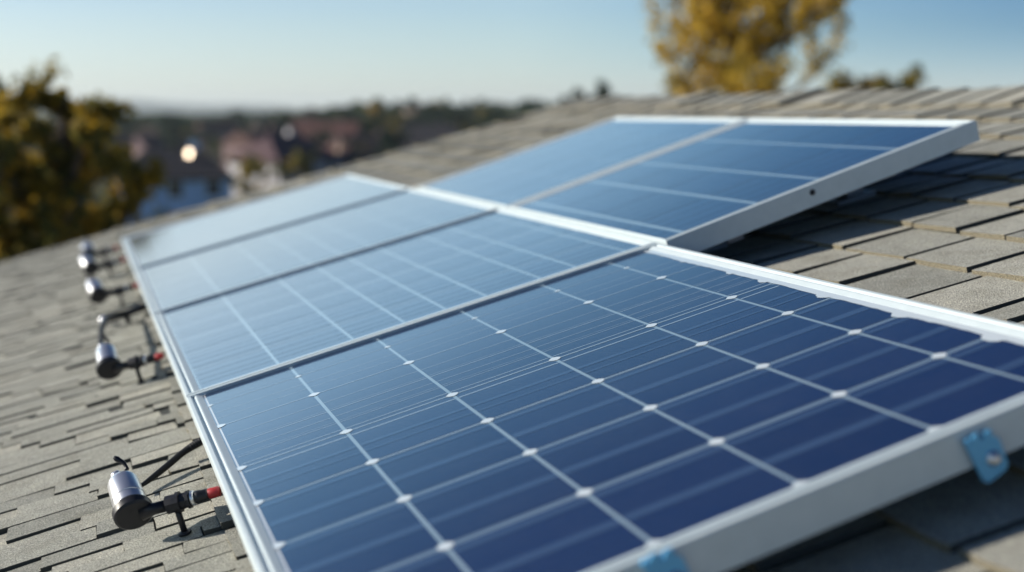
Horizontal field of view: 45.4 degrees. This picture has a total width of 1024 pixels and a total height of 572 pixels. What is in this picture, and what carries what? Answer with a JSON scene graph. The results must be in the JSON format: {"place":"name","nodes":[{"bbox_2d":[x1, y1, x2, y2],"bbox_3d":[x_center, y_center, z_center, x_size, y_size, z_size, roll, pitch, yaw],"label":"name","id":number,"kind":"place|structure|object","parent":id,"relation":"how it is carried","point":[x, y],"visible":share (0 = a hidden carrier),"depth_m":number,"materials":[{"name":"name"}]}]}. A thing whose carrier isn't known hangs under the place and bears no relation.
{"place":"outdoors","nodes":[
{"label":"outdoors","id":0,"kind":"place"},
{"bbox_2d":[7,98,477,222],"bbox_3d":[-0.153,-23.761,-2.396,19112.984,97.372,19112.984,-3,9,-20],"label":"ground","id":1,"kind":"structure","parent":0,"point":[145,106],"depth_m":5440.29,"materials":[{"name":"plant"}]},
{"bbox_2d":[0,145,43,257],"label":"olive tree","id":2,"kind":"object","parent":1,"relation":"on","point":[36,155],"visible":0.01,"depth_m":14.56,"materials":[{"name":"green plant"}]},
{"bbox_2d":[17,144,41,158],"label":"valley tree","id":3,"kind":"object","parent":1,"relation":"on","point":[33,147],"depth_m":130.93,"materials":[{"name":"green plant"}]},
{"bbox_2d":[0,55,68,219],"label":"olive tree","id":4,"kind":"object","parent":1,"relation":"on","point":[49,76],"visible":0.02,"depth_m":9.51,"materials":[{"name":"green plant"}]},
{"bbox_2d":[50,114,69,126],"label":"valley tree","id":5,"kind":"object","parent":1,"relation":"on","point":[55,118],"visible":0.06,"depth_m":284.98,"materials":[{"name":"green plant"}]},
{"bbox_2d":[0,87,135,255],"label":"olive tree","id":6,"kind":"object","parent":1,"relation":"on","point":[54,212],"visible":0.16,"depth_m":8.69,"materials":[{"name":"green plant"}]},
{"bbox_2d":[5,127,132,237],"bbox_3d":[-4.281,1.103,11.682,1.858,5.281,2.069,-3,9,-20],"label":"olive tree","id":7,"kind":"object","parent":1,"relation":"on","point":[86,169],"visible":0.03,"depth_m":10.92,"materials":[{"name":"green plant"}]},
{"bbox_2d":[0,81,173,262],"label":"olive tree","id":8,"kind":"object","parent":1,"relation":"on","point":[90,118],"visible":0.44,"depth_m":9.07,"materials":[{"name":"green plant"}]},
{"bbox_2d":[104,132,134,157],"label":"town house","id":9,"kind":"structure","parent":1,"relation":"on","point":[124,139],"depth_m":251.94,"materials":[{"name":"grey tile"}]},
{"bbox_2d":[113,117,139,135],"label":"valley tree","id":10,"kind":"object","parent":1,"relation":"on","point":[129,122],"visible":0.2,"depth_m":295.21,"materials":[{"name":"green plant"}]},
{"bbox_2d":[127,115,140,126],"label":"valley tree","id":11,"kind":"object","parent":1,"relation":"on","point":[137,120],"visible":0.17,"depth_m":351.89,"materials":[{"name":"green plant"}]},
{"bbox_2d":[130,116,144,126],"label":"valley tree","id":12,"kind":"object","parent":1,"relation":"on","point":[140,123],"visible":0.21,"depth_m":370.10,"materials":[{"name":"green plant"}]},
{"bbox_2d":[126,124,163,134],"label":"town house","id":13,"kind":"structure","parent":1,"relation":"on","point":[147,130],"depth_m":309.58,"materials":[{"name":"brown tile"}]},
{"bbox_2d":[136,114,153,126],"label":"valley tree","id":14,"kind":"object","parent":1,"relation":"on","point":[146,119],"visible":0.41,"depth_m":389.85,"materials":[{"name":"green plant"}]},
{"bbox_2d":[151,208,169,218],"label":"valley tree","id":15,"kind":"object","parent":1,"relation":"on","point":[164,212],"visible":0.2,"depth_m":92.93,"materials":[{"name":"green plant"}]},
{"bbox_2d":[154,115,168,126],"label":"valley tree","id":16,"kind":"object","parent":1,"relation":"on","point":[160,119],"visible":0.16,"depth_m":377.63,"materials":[{"name":"green plant"}]},
{"bbox_2d":[133,135,190,156],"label":"town house","id":17,"kind":"structure","parent":1,"relation":"on","point":[148,142],"depth_m":263.78,"materials":[{"name":"tile"}]},
{"bbox_2d":[156,112,185,134],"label":"valley tree","id":18,"kind":"object","parent":1,"relation":"on","point":[170,118],"visible":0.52,"depth_m":289.39,"materials":[{"name":"green plant"}]},
{"bbox_2d":[110,141,237,225],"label":"town house","id":19,"kind":"structure","parent":1,"relation":"on","point":[196,175],"depth_m":99.13,"materials":[{"name":"stone"}]},
{"bbox_2d":[129,216,145,224],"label":"window","id":20,"kind":"structure","parent":19,"relation":"in","point":[133,221],"depth_m":97.85,"materials":[{"name":"white"}]},
{"bbox_2d":[167,181,183,197],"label":"window","id":21,"kind":"structure","parent":19,"relation":"in","point":[178,185],"depth_m":98.45,"materials":[{"name":"blue"}]},
{"bbox_2d":[205,180,221,197],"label":"window","id":22,"kind":"structure","parent":19,"relation":"in","point":[213,187],"depth_m":99.34,"materials":[{"name":"blue"}]},
{"bbox_2d":[158,120,193,148],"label":"valley tree","id":23,"kind":"object","parent":1,"relation":"on","point":[169,134],"visible":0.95,"depth_m":254.62,"materials":[{"name":"green plant"}]},
{"bbox_2d":[182,117,201,140],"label":"valley tree","id":24,"kind":"object","parent":1,"relation":"on","point":[191,126],"visible":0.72,"depth_m":321.89,"materials":[{"name":"green plant"}]},
{"bbox_2d":[189,125,215,152],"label":"valley tree","id":25,"kind":"object","parent":1,"relation":"on","point":[200,139],"visible":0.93,"depth_m":280.54,"materials":[{"name":"green plant"}]},
{"bbox_2d":[208,135,222,157],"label":"valley tree","id":26,"kind":"object","parent":1,"relation":"on","point":[216,142],"visible":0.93,"depth_m":273.76,"materials":[{"name":"green plant"}]},
{"bbox_2d":[195,117,241,147],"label":"town house","id":27,"kind":"structure","parent":1,"relation":"on","point":[223,128],"depth_m":344.90,"materials":[{"name":"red tile"}]},
{"bbox_2d":[226,110,241,120],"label":"valley tree","id":28,"kind":"object","parent":1,"relation":"on","point":[231,113],"visible":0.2,"depth_m":425.00,"materials":[{"name":"green plant"}]},
{"bbox_2d":[229,109,254,130],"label":"valley tree","id":29,"kind":"object","parent":1,"relation":"on","point":[244,117],"visible":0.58,"depth_m":384.44,"materials":[{"name":"green plant"}]},
{"bbox_2d":[228,153,286,193],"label":"valley tree","id":30,"kind":"object","parent":1,"relation":"on","point":[248,170],"visible":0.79,"depth_m":114.84,"materials":[{"name":"green plant"}]},
{"bbox_2d":[219,126,305,169],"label":"town house","id":31,"kind":"structure","parent":1,"relation":"on","point":[235,142],"depth_m":196.22,"materials":[{"name":"red tile"}]},
{"bbox_2d":[255,114,275,121],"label":"town house","id":32,"kind":"structure","parent":1,"relation":"on","point":[268,116],"depth_m":483.65,"materials":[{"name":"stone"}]},
{"bbox_2d":[246,119,290,130],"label":"town house","id":33,"kind":"structure","parent":1,"relation":"on","point":[255,126],"depth_m":239.78,"materials":[{"name":"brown tile"}]},
{"bbox_2d":[259,112,301,134],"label":"valley tree","id":34,"kind":"object","parent":1,"relation":"on","point":[284,118],"visible":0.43,"depth_m":216.55,"materials":[{"name":"green plant"}]},
{"bbox_2d":[222,129,344,196],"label":"town house","id":35,"kind":"structure","parent":1,"relation":"on","point":[278,149],"depth_m":129.79,"materials":[{"name":"tile"}]},
{"bbox_2d":[326,160,333,171],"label":"window","id":36,"kind":"structure","parent":35,"relation":"in","point":[329,164],"depth_m":132.61,"materials":[{"name":"white"}]},
{"bbox_2d":[270,148,321,179],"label":"valley tree","id":37,"kind":"object","parent":1,"relation":"on","point":[300,160],"visible":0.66,"depth_m":124.94,"materials":[{"name":"green plant"}]},
{"bbox_2d":[35,96,560,130],"bbox_3d":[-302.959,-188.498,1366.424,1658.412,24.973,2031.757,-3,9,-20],"label":"distant wood","id":38,"kind":"object","parent":1,"relation":"on","point":[527,106],"visible":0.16,"depth_m":456.40,"materials":[{"name":"green plant"}]},
{"bbox_2d":[288,115,322,121],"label":"town house","id":39,"kind":"structure","parent":1,"relation":"on","point":[300,119],"depth_m":311.63,"materials":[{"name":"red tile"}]},
{"bbox_2d":[303,107,321,116],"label":"valley tree","id":40,"kind":"object","parent":1,"relation":"on","point":[311,111],"visible":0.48,"depth_m":359.61,"materials":[{"name":"green plant"}]},
{"bbox_2d":[309,128,332,144],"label":"valley tree","id":41,"kind":"object","parent":1,"relation":"on","point":[326,132],"visible":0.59,"depth_m":210.93,"materials":[{"name":"green plant"}]},
{"bbox_2d":[318,114,335,119],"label":"valley tree","id":42,"kind":"object","parent":1,"relation":"on","point":[327,116],"visible":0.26,"depth_m":314.85,"materials":[{"name":"green plant"}]},
{"bbox_2d":[291,118,363,143],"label":"town house","id":43,"kind":"structure","parent":1,"relation":"on","point":[339,127],"depth_m":223.81,"materials":[{"name":"red tile"}]},
{"bbox_2d":[321,140,355,151],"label":"town house","id":44,"kind":"structure","parent":1,"relation":"on","point":[332,146],"depth_m":174.51,"materials":[{"name":"red tile"}]},
{"bbox_2d":[335,114,357,121],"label":"valley tree","id":45,"kind":"object","parent":1,"relation":"on","point":[347,118],"visible":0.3,"depth_m":262.95,"materials":[{"name":"green plant"}]},
{"bbox_2d":[334,146,369,166],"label":"town house","id":46,"kind":"structure","parent":1,"relation":"on","point":[348,155],"depth_m":149.32,"materials":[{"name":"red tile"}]},
{"bbox_2d":[345,110,365,121],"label":"valley tree","id":47,"kind":"object","parent":1,"relation":"on","point":[355,114],"visible":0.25,"depth_m":278.21,"materials":[{"name":"green plant"}]},
{"bbox_2d":[347,153,363,163],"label":"valley tree","id":48,"kind":"object","parent":1,"relation":"on","point":[353,161],"visible":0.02,"depth_m":134.00,"materials":[{"name":"green plant"}]},
{"bbox_2d":[352,113,381,128],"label":"valley tree","id":49,"kind":"object","parent":1,"relation":"on","point":[366,118],"visible":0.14,"depth_m":253.31,"materials":[{"name":"green plant"}]},
{"bbox_2d":[335,131,401,156],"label":"town house","id":50,"kind":"structure","parent":1,"relation":"on","point":[371,142],"depth_m":209.73,"materials":[{"name":"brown tile"}]},
{"bbox_2d":[361,110,386,128],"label":"valley tree","id":51,"kind":"object","parent":1,"relation":"on","point":[377,114],"visible":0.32,"depth_m":277.76,"materials":[{"name":"green plant"}]},
{"bbox_2d":[366,104,381,119],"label":"valley tree","id":52,"kind":"object","parent":1,"relation":"on","point":[371,109],"visible":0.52,"depth_m":383.33,"materials":[{"name":"green plant"}]},
{"bbox_2d":[360,114,389,134],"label":"valley tree","id":53,"kind":"object","parent":1,"relation":"on","point":[374,122],"visible":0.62,"depth_m":245.76,"materials":[{"name":"green plant"}]},
{"bbox_2d":[371,129,411,156],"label":"valley tree","id":54,"kind":"object","parent":1,"relation":"on","point":[389,140],"visible":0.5,"depth_m":142.03,"materials":[{"name":"green plant"}]},
{"bbox_2d":[384,108,399,118],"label":"valley tree","id":55,"kind":"object","parent":1,"relation":"on","point":[386,113],"visible":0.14,"depth_m":288.08,"materials":[{"name":"green plant"}]},
{"bbox_2d":[381,113,403,133],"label":"valley tree","id":56,"kind":"object","parent":1,"relation":"on","point":[394,123],"visible":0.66,"depth_m":265.34,"materials":[{"name":"green plant"}]},
{"bbox_2d":[392,113,409,123],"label":"valley tree","id":57,"kind":"object","parent":1,"relation":"on","point":[405,116],"visible":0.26,"depth_m":275.93,"materials":[{"name":"green plant"}]},
{"bbox_2d":[395,117,425,132],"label":"valley tree","id":58,"kind":"object","parent":1,"relation":"on","point":[413,120],"visible":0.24,"depth_m":256.23,"materials":[{"name":"green plant"}]},
{"bbox_2d":[401,102,427,114],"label":"town house","id":59,"kind":"structure","parent":1,"relation":"on","point":[405,111],"depth_m":435.34,"materials":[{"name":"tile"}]},
{"bbox_2d":[408,113,427,123],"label":"valley tree","id":60,"kind":"object","parent":1,"relation":"on","point":[414,116],"visible":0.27,"depth_m":280.25,"materials":[{"name":"green plant"}]},
{"bbox_2d":[417,109,431,122],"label":"valley tree","id":61,"kind":"object","parent":1,"relation":"on","point":[422,111],"visible":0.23,"depth_m":305.16,"materials":[{"name":"green plant"}]},
{"bbox_2d":[400,120,457,146],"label":"town house","id":62,"kind":"structure","parent":1,"relation":"on","point":[420,133],"depth_m":199.51,"materials":[{"name":"stone"}]},
{"bbox_2d":[420,104,450,123],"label":"valley tree","id":63,"kind":"object","parent":1,"relation":"on","point":[431,109],"visible":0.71,"depth_m":300.02,"materials":[{"name":"green plant"}]},
{"bbox_2d":[429,100,449,110],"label":"valley tree","id":64,"kind":"object","parent":1,"relation":"on","point":[435,103],"visible":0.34,"depth_m":390.61,"materials":[{"name":"green plant"}]},
{"bbox_2d":[436,108,468,130],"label":"valley tree","id":65,"kind":"object","parent":1,"relation":"on","point":[451,113],"visible":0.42,"depth_m":258.87,"materials":[{"name":"green plant"}]},
{"bbox_2d":[443,117,465,132],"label":"valley tree","id":66,"kind":"object","parent":1,"relation":"on","point":[456,121],"visible":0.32,"depth_m":248.95,"materials":[{"name":"green plant"}]},
{"bbox_2d":[440,107,469,120],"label":"valley tree","id":67,"kind":"object","parent":1,"relation":"on","point":[456,110],"visible":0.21,"depth_m":284.85,"materials":[{"name":"green plant"}]},
{"bbox_2d":[449,119,469,129],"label":"valley tree","id":68,"kind":"object","parent":1,"relation":"on","point":[462,127],"visible":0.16,"depth_m":276.98,"materials":[{"name":"green plant"}]},
{"bbox_2d":[460,121,483,132],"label":"valley tree","id":69,"kind":"object","parent":1,"relation":"on","point":[475,124],"visible":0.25,"depth_m":228.42,"materials":[{"name":"green plant"}]},
{"bbox_2d":[475,106,490,122],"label":"valley tree","id":70,"kind":"object","parent":1,"relation":"on","point":[481,111],"visible":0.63,"depth_m":357.34,"materials":[{"name":"green plant"}]},
{"bbox_2d":[479,116,498,125],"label":"valley tree","id":71,"kind":"object","parent":1,"relation":"on","point":[488,122],"visible":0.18,"depth_m":236.53,"materials":[{"name":"green plant"}]},
{"bbox_2d":[481,114,501,123],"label":"valley tree","id":72,"kind":"object","parent":1,"relation":"on","point":[489,117],"visible":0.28,"depth_m":252.23,"materials":[{"name":"green plant"}]},
{"bbox_2d":[477,106,508,123],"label":"valley tree","id":73,"kind":"object","parent":1,"relation":"on","point":[493,111],"visible":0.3,"depth_m":259.79,"materials":[{"name":"green plant"}]},
{"bbox_2d":[0,85,1023,571],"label":"roof","id":74,"kind":"structure","parent":1,"relation":"on","point":[946,231],"depth_m":2.41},
{"bbox_2d":[81,237,118,260],"bbox_3d":[-1.657,-0.139,4.866,0.185,0.100,0.080,4,9,27],"label":"cable fitting","id":75,"kind":"object","parent":74,"relation":"on","point":[87,247],"visible":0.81,"depth_m":4.86,"materials":[{"name":"silver plastic"}]},
{"bbox_2d":[79,249,126,277],"bbox_3d":[-1.498,-0.079,4.435,0.185,0.100,0.080,2,8,14],"label":"cable fitting","id":76,"kind":"object","parent":74,"relation":"on","point":[88,263],"visible":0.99,"depth_m":4.43,"materials":[{"name":"silver plastic"}]},
{"bbox_2d":[86,272,138,306],"bbox_3d":[-1.244,0.014,3.765,0.185,0.100,0.080,3,9,18],"label":"cable fitting","id":77,"kind":"object","parent":74,"relation":"on","point":[98,293],"visible":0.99,"depth_m":3.76,"materials":[{"name":"silver plastic"}]},
{"bbox_2d":[99,302,147,325],"bbox_3d":[-1.097,0.083,3.463,0.141,0.044,0.033,-18,13,-17],"label":"elbow joint","id":78,"kind":"object","parent":74,"relation":"on","point":[137,308],"visible":0.7,"depth_m":3.46,"materials":[{"name":"black plastic"}]},
{"bbox_2d":[95,334,163,384],"bbox_3d":[-0.863,0.168,2.704,0.185,0.100,0.080,4,9,28],"label":"cable fitting","id":79,"kind":"object","parent":74,"relation":"on","point":[110,365],"visible":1,"depth_m":2.69,"materials":[{"name":"black metal"}]},
{"bbox_2d":[98,309,126,344],"bbox_3d":[-1.020,0.112,3.122,0.086,0.033,0.774,-2,8,-10],"label":"cable","id":80,"kind":"object","parent":79,"relation":"attached to","point":[107,317],"visible":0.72,"depth_m":3.18,"materials":[{"name":"black rubber"}]},
{"bbox_2d":[107,456,221,536],"bbox_3d":[-0.508,0.306,1.732,0.185,0.100,0.080,3,9,22],"label":"cable fitting","id":81,"kind":"object","parent":74,"relation":"on","point":[133,506],"visible":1,"depth_m":1.72,"materials":[{"name":"silver metal"}]},
{"bbox_2d":[141,437,202,486],"bbox_3d":[-0.565,0.287,2.004,0.028,0.060,0.149,7,11,39],"label":"cable","id":82,"kind":"object","parent":74,"relation":"on","point":[181,453],"visible":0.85,"depth_m":2.02,"materials":[{"name":"black rubber"}]},
{"bbox_2d":[699,234,743,252],"bbox_3d":[0.163,-0.192,3.264,0.100,0.064,1.650,-18,13,-17],"label":"mounting rail","id":83,"kind":"object","parent":74,"relation":"on","point":[721,245],"visible":0.06,"depth_m":2.59,"materials":[{"name":"black metal"}]},
{"bbox_2d":[418,117,747,208],"bbox_3d":[0.180,-0.377,3.717,0.751,0.045,0.879,-21,14,-16],"label":"solar panel","id":84,"kind":"object","parent":83,"relation":"on","point":[505,182],"visible":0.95,"depth_m":3.66,"materials":[{"name":"glass"}]},
{"bbox_2d":[821,174,895,204],"bbox_3d":[0.521,-0.322,3.386,0.100,0.086,1.630,-18,13,-17],"label":"mounting rail","id":85,"kind":"object","parent":74,"relation":"on","point":[861,193],"visible":0.16,"depth_m":2.74,"materials":[{"name":"black metal"}]},
{"bbox_2d":[508,118,979,251],"bbox_3d":[0.485,-0.257,2.876,0.751,0.045,0.914,-21,14,-16],"label":"solar panel","id":86,"kind":"object","parent":85,"relation":"on","point":[711,189],"visible":0.99,"depth_m":2.69,"materials":[{"name":"glass"}]},
{"bbox_2d":[508,110,520,118],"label":"valley tree","id":87,"kind":"object","parent":1,"relation":"on","point":[512,115],"visible":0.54,"depth_m":356.56,"materials":[{"name":"green plant"}]},
{"bbox_2d":[560,86,598,102],"bbox_3d":[3.691,-4.942,61.810,3.353,10.161,2.166,-6,10,-38],"label":"evergreen tree","id":88,"kind":"object","parent":1,"relation":"on","point":[579,93],"visible":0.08,"depth_m":60.78,"materials":[{"name":"green plant"}]},
{"bbox_2d":[571,78,613,98],"bbox_3d":[4.234,-5.103,61.489,3.058,10.561,2.541,-6,10,-35],"label":"evergreen tree","id":89,"kind":"object","parent":1,"relation":"on","point":[603,90],"visible":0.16,"depth_m":60.52,"materials":[{"name":"green plant"}]},
{"bbox_2d":[640,0,864,95],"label":"autumn tree","id":90,"kind":"object","parent":1,"relation":"on","point":[720,22],"visible":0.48,"depth_m":24.28,"materials":[{"name":"yellow plant"}]},
{"bbox_2d":[820,68,921,91],"bbox_3d":[10.771,-2.739,38.115,7.053,8.034,5.138,-3,9,-20],"label":"round tree","id":91,"kind":"object","parent":1,"relation":"on","point":[875,83],"visible":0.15,"depth_m":37.86,"materials":[{"name":"green plant"}]},
{"bbox_2d":[858,63,927,89],"bbox_3d":[13.247,-3.456,43.725,3.693,8.966,4.085,7,11,40],"label":"round tree","id":92,"kind":"object","parent":1,"relation":"on","point":[915,67],"visible":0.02,"depth_m":43.17,"materials":[{"name":"green plant"}]},
{"bbox_2d":[0,0,1023,108],"label":"sky","id":93,"kind":"structure","parent":0,"point":[321,54],"materials":[{"name":"blue"}]},
{"label":"mounting rail","id":94,"kind":"object","parent":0,"visible":0},
{"bbox_2d":[121,174,409,276],"bbox_3d":[-0.916,-0.235,4.390,0.922,0.046,0.970,-18,13,-17],"label":"solar panel","id":95,"kind":"object","parent":94,"relation":"on","point":[205,230],"visible":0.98,"depth_m":4.35,"materials":[{"name":"glass"}]},
{"bbox_2d":[134,187,498,328],"bbox_3d":[-0.599,-0.110,3.515,0.922,0.046,0.902,-18,13,-17],"label":"solar panel","id":96,"kind":"object","parent":94,"relation":"on","point":[170,282],"visible":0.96,"depth_m":3.46,"materials":[{"name":"glass"}]},
{"bbox_2d":[152,208,655,417],"bbox_3d":[-0.290,0.012,2.663,0.922,0.046,0.918,-18,13,-17],"label":"solar panel","id":97,"kind":"object","parent":94,"relation":"on","point":[218,339],"visible":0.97,"depth_m":2.57,"materials":[{"name":"glass"}]},
{"bbox_2d":[186,243,1023,571],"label":"solar panel","id":98,"kind":"object","parent":94,"relation":"on","point":[656,407],"visible":1,"depth_m":1.48,"materials":[{"name":"glass"}]}
]}

